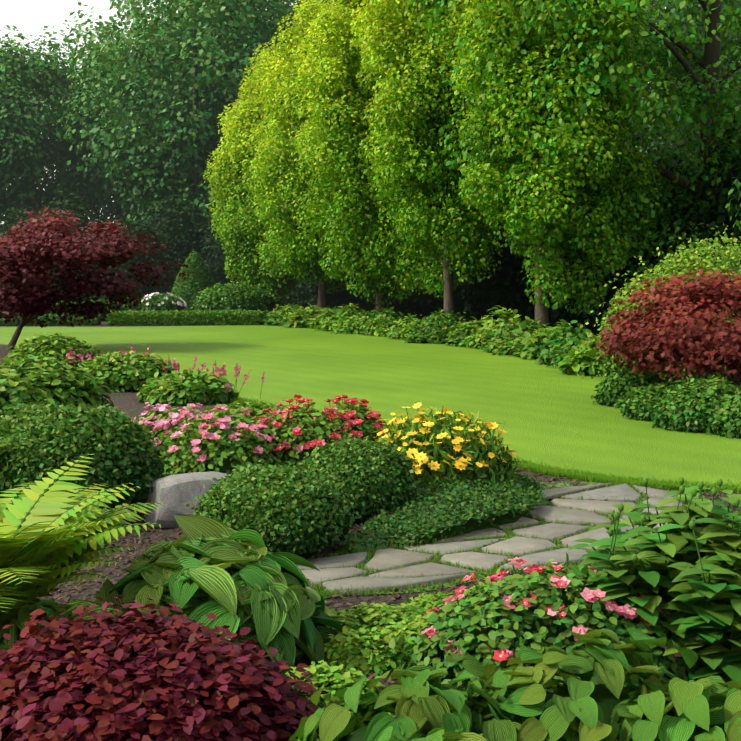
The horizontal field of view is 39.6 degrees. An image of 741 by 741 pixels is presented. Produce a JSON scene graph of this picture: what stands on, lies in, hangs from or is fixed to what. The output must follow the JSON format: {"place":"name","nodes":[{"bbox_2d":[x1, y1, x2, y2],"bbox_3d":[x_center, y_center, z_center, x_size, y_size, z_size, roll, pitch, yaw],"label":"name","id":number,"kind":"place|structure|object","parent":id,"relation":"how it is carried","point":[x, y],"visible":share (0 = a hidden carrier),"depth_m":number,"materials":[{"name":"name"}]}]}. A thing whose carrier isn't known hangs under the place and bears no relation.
{"place":"outdoors","nodes":[
{"label":"outdoors","id":0,"kind":"place"},
{"bbox_2d":[0,0,665,231],"label":"sky","id":1,"kind":"structure","parent":0,"point":[30,17],"materials":[{"name":"white"}]},
{"bbox_2d":[0,310,686,383],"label":"bed soil","id":2,"kind":"structure","parent":0,"point":[103,324],"depth_m":33.59,"materials":[{"name":"brown soil"}]},
{"bbox_2d":[0,51,99,227],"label":"tree","id":3,"kind":"object","parent":2,"relation":"on","point":[61,176],"visible":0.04,"depth_m":80.50,"materials":[{"name":"green plant"}]},
{"bbox_2d":[0,313,101,325],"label":"hedge","id":4,"kind":"object","parent":2,"relation":"on","point":[94,322],"visible":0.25,"depth_m":34.05,"materials":[{"name":"green plant"}]},
{"bbox_2d":[0,23,108,226],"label":"tree","id":5,"kind":"object","parent":2,"relation":"on","point":[32,136],"visible":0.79,"depth_m":67.17,"materials":[{"name":"green plant"}]},
{"bbox_2d":[33,295,143,320],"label":"shrubs","id":6,"kind":"object","parent":2,"relation":"on","point":[122,307],"visible":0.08,"depth_m":38.12,"materials":[{"name":"green plant"}]},
{"bbox_2d":[53,15,198,231],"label":"tree","id":7,"kind":"object","parent":2,"relation":"on","point":[102,210],"depth_m":79.98,"materials":[{"name":"green plant"}]},
{"bbox_2d":[51,0,227,230],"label":"tree","id":8,"kind":"object","parent":2,"relation":"on","point":[105,196],"visible":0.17,"depth_m":66.72,"materials":[{"name":"green plant"}]},
{"bbox_2d":[136,292,187,310],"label":"flower shrub","id":9,"kind":"object","parent":2,"relation":"on","point":[153,301],"depth_m":39.92,"materials":[{"name":"plant"}]},
{"bbox_2d":[56,0,301,238],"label":"tree","id":10,"kind":"object","parent":2,"relation":"on","point":[147,171],"visible":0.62,"depth_m":54.74,"materials":[{"name":"green plant"}]},
{"bbox_2d":[105,309,260,325],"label":"hedge","id":11,"kind":"object","parent":2,"relation":"on","point":[176,317],"visible":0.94,"depth_m":34.30,"materials":[{"name":"green plant"}]},
{"bbox_2d":[171,249,216,309],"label":"conical shrub","id":12,"kind":"object","parent":2,"relation":"on","point":[200,278],"visible":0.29,"depth_m":43.89,"materials":[{"name":"green plant"}]},
{"bbox_2d":[146,0,293,196],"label":"tree","id":13,"kind":"object","parent":2,"relation":"on","point":[160,4],"depth_m":74.68,"materials":[{"name":"green plant"}]},
{"bbox_2d":[149,0,308,184],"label":"tree","id":14,"kind":"object","parent":2,"relation":"on","point":[191,18],"visible":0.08,"depth_m":62.60,"materials":[{"name":"green plant"}]},
{"bbox_2d":[191,281,276,312],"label":"round shrub","id":15,"kind":"object","parent":2,"relation":"on","point":[234,296],"visible":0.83,"depth_m":36.64,"materials":[{"name":"green plant"}]},
{"bbox_2d":[203,42,303,308],"bbox_3d":[-4.073,-7.118,39.334,4.400,10.508,4.747,0,5,1],"label":"tree","id":16,"kind":"object","parent":2,"relation":"on","point":[234,199],"visible":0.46,"depth_m":38.42,"materials":[{"name":"green plant"}]},
{"bbox_2d":[247,0,385,307],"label":"tree","id":17,"kind":"object","parent":2,"relation":"on","point":[286,185],"visible":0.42,"depth_m":34.28,"materials":[{"name":"green plant"}]},
{"bbox_2d":[276,0,454,130],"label":"tree","id":18,"kind":"object","parent":2,"relation":"on","point":[312,18],"depth_m":56.58,"materials":[{"name":"green plant"}]},
{"bbox_2d":[0,116,740,335],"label":"understory shrubs","id":19,"kind":"object","parent":2,"relation":"on","point":[504,285],"visible":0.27,"depth_m":34.52,"materials":[{"name":"green plant"}]},
{"bbox_2d":[290,0,453,313],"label":"tree","id":20,"kind":"object","parent":2,"relation":"on","point":[342,81],"visible":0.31,"depth_m":29.91,"materials":[{"name":"green plant"}]},
{"bbox_2d":[249,307,598,368],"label":"border plants","id":21,"kind":"object","parent":2,"relation":"on","point":[431,333],"visible":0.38,"depth_m":24.71,"materials":[{"name":"green plant"}]},
{"bbox_2d":[350,0,517,320],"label":"tree","id":22,"kind":"object","parent":2,"relation":"on","point":[418,111],"visible":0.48,"depth_m":26.57,"materials":[{"name":"green plant"}]},
{"bbox_2d":[267,303,606,358],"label":"border plants","id":23,"kind":"object","parent":2,"relation":"on","point":[304,315],"visible":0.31,"depth_m":27.87,"materials":[{"name":"green plant"}]},
{"bbox_2d":[286,303,618,375],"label":"border plants","id":24,"kind":"object","parent":2,"relation":"on","point":[461,335],"visible":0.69,"depth_m":23.79,"materials":[{"name":"green plant"}]},
{"bbox_2d":[434,0,668,326],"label":"tree","id":25,"kind":"object","parent":2,"relation":"on","point":[542,197],"visible":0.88,"depth_m":22.85,"materials":[{"name":"green plant"}]},
{"bbox_2d":[404,0,740,288],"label":"tree","id":26,"kind":"object","parent":2,"relation":"on","point":[708,92],"visible":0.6,"depth_m":23.51,"materials":[{"name":"green plant"}]},
{"bbox_2d":[575,221,740,383],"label":"shrub","id":27,"kind":"object","parent":2,"relation":"on","point":[724,262],"visible":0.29,"depth_m":16.07,"materials":[{"name":"green plant"}]},
{"bbox_2d":[632,0,684,138],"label":"tree","id":28,"kind":"object","parent":2,"relation":"on","point":[651,7],"depth_m":73.77,"materials":[{"name":"green plant"}]},
{"bbox_2d":[589,0,740,180],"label":"tree","id":29,"kind":"object","parent":2,"relation":"on","point":[672,14],"visible":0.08,"depth_m":54.27,"materials":[{"name":"green plant"}]},
{"bbox_2d":[590,363,740,437],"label":"bed shrubs","id":30,"kind":"object","parent":2,"relation":"on","point":[710,405],"visible":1,"depth_m":10.78,"materials":[{"name":"green plant"}]},
{"bbox_2d":[595,266,740,384],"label":"shrub","id":31,"kind":"object","parent":2,"relation":"on","point":[676,331],"visible":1,"depth_m":11.62,"materials":[{"name":"red plant"}]},
{"bbox_2d":[680,1,740,151],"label":"tree","id":32,"kind":"object","parent":2,"relation":"on","point":[739,70],"depth_m":57.22,"materials":[{"name":"green plant"}]},
{"bbox_2d":[0,325,740,485],"bbox_3d":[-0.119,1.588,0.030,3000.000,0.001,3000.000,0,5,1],"label":"lawn","id":33,"kind":"structure","parent":0,"point":[552,416],"depth_m":15.07,"materials":[{"name":"green plant"}]},
{"bbox_2d":[0,344,740,735],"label":"bed soil","id":34,"kind":"structure","parent":0,"point":[128,402],"depth_m":5.93,"materials":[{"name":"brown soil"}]},
{"bbox_2d":[0,443,26,453],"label":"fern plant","id":35,"kind":"object","parent":34,"relation":"on","point":[4,444],"visible":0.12,"depth_m":6.42,"materials":[{"name":"green plant"}]},
{"bbox_2d":[0,599,132,656],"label":"hosta plant","id":36,"kind":"object","parent":34,"relation":"on","point":[51,608],"visible":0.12,"depth_m":3.76,"materials":[{"name":"green plant"}]},
{"bbox_2d":[0,454,163,620],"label":"fern plant","id":37,"kind":"object","parent":34,"relation":"on","point":[52,537],"visible":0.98,"depth_m":4.06,"materials":[{"name":"green plant"}]},
{"bbox_2d":[0,396,171,509],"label":"fine shrub","id":38,"kind":"object","parent":34,"relation":"on","point":[123,448],"visible":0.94,"depth_m":6.54,"materials":[{"name":"green plant"}]},
{"bbox_2d":[0,208,190,349],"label":"maple tree","id":39,"kind":"object","parent":34,"relation":"on","point":[32,254],"visible":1,"depth_m":22.21,"materials":[{"name":"red plant"}]},
{"bbox_2d":[0,332,290,434],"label":"bed plants","id":40,"kind":"object","parent":34,"relation":"on","point":[27,381],"visible":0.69,"depth_m":12.82,"materials":[{"name":"green plant"}]},
{"bbox_2d":[0,594,328,740],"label":"red-leaved shrub","id":41,"kind":"object","parent":34,"relation":"on","point":[109,676],"visible":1,"depth_m":3.01,"materials":[{"name":"red plant"}]},
{"bbox_2d":[66,344,264,401],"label":"pink flower spikes","id":42,"kind":"object","parent":34,"relation":"on","point":[221,369],"depth_m":14.61,"materials":[{"name":"pink plant"}]},
{"bbox_2d":[131,402,213,456],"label":"pink flowers","id":43,"kind":"object","parent":34,"relation":"on","point":[151,420],"visible":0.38,"depth_m":9.16,"materials":[{"name":"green plant"}]},
{"bbox_2d":[144,471,228,527],"bbox_3d":[-1.164,0.836,6.689,0.601,0.354,0.399,-1,5,-13],"label":"boulder","id":44,"kind":"object","parent":34,"relation":"on","point":[175,494],"visible":0.46,"depth_m":6.52,"materials":[{"name":"grey stone"}]},
{"bbox_2d":[94,514,342,675],"bbox_3d":[-0.622,0.983,4.271,1.101,0.733,1.047,0,5,1],"label":"hosta plant","id":45,"kind":"object","parent":34,"relation":"on","point":[235,581],"visible":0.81,"depth_m":4.07,"materials":[{"name":"green plant"}]},
{"bbox_2d":[150,405,289,476],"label":"pink flowers","id":46,"kind":"object","parent":34,"relation":"on","point":[224,447],"visible":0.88,"depth_m":8.02,"materials":[{"name":"green plant"}]},
{"bbox_2d":[186,459,361,557],"bbox_3d":[-0.556,0.789,5.906,1.010,0.538,0.891,0,5,1],"label":"boxwood shrub","id":47,"kind":"object","parent":34,"relation":"on","point":[300,512],"visible":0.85,"depth_m":5.69,"materials":[{"name":"green plant"}]},
{"bbox_2d":[242,394,355,468],"bbox_3d":[-0.607,0.532,8.521,0.994,0.682,0.888,0,5,1],"label":"flowering bush","id":48,"kind":"object","parent":34,"relation":"on","point":[302,434],"visible":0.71,"depth_m":8.32,"materials":[{"name":"green plant"}]},
{"bbox_2d":[309,395,387,443],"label":"red flowers","id":49,"kind":"object","parent":34,"relation":"on","point":[364,418],"visible":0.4,"depth_m":9.14,"materials":[{"name":"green plant"}]},
{"bbox_2d":[299,434,424,521],"bbox_3d":[-0.077,0.700,6.808,0.888,0.554,0.802,0,5,1],"label":"boxwood shrub","id":50,"kind":"object","parent":34,"relation":"on","point":[373,477],"visible":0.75,"depth_m":6.60,"materials":[{"name":"green plant"}]},
{"bbox_2d":[285,568,583,716],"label":"path border plants","id":51,"kind":"object","parent":34,"relation":"on","point":[357,646],"visible":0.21,"depth_m":4.20,"materials":[{"name":"green plant"}]},
{"bbox_2d":[332,472,545,555],"bbox_3d":[0.686,0.860,6.907,0.960,0.251,2.813,3,6,29],"label":"ground cover plant","id":52,"kind":"object","parent":34,"relation":"on","point":[474,503],"visible":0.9,"depth_m":6.45,"materials":[{"name":"green plant"}]},
{"bbox_2d":[366,402,528,497],"bbox_3d":[0.508,0.614,7.519,1.180,0.756,1.116,5,7,41],"label":"yellow flower bush","id":53,"kind":"object","parent":34,"relation":"on","point":[444,451],"visible":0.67,"depth_m":7.29,"materials":[{"name":"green plant"}]},
{"bbox_2d":[313,481,648,597],"bbox_3d":[0.652,0.997,6.516,3.807,0.001,2.051,-3,6,-29],"label":"path joint moss","id":54,"kind":"object","parent":34,"relation":"on","point":[557,484],"depth_m":6.30,"materials":[{"name":"green plant"}]},
{"bbox_2d":[296,483,685,593],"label":"flagstone path","id":55,"kind":"structure","parent":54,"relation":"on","point":[386,558],"depth_m":5.91,"materials":[{"name":"grey stone"}]},
{"bbox_2d":[286,628,740,740],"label":"hosta plants","id":56,"kind":"object","parent":34,"relation":"on","point":[420,702],"visible":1,"depth_m":2.82,"materials":[{"name":"green plant"}]},
{"bbox_2d":[384,552,705,709],"bbox_3d":[0.728,1.002,4.044,1.367,0.515,0.791,0,5,1],"label":"flowering shrub","id":57,"kind":"object","parent":34,"relation":"on","point":[517,618],"visible":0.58,"depth_m":3.87,"materials":[{"name":"green plant"}]},
{"bbox_2d":[567,477,740,681],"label":"leafy shrub","id":58,"kind":"object","parent":34,"relation":"on","point":[693,551],"visible":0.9,"depth_m":3.89,"materials":[{"name":"green plant"}]},
{"bbox_2d":[100,351,740,597],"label":"lawn edge grass","id":59,"kind":"structure","parent":0,"point":[582,475],"depth_m":6.79,"materials":[{"name":"green plant"}]}
]}

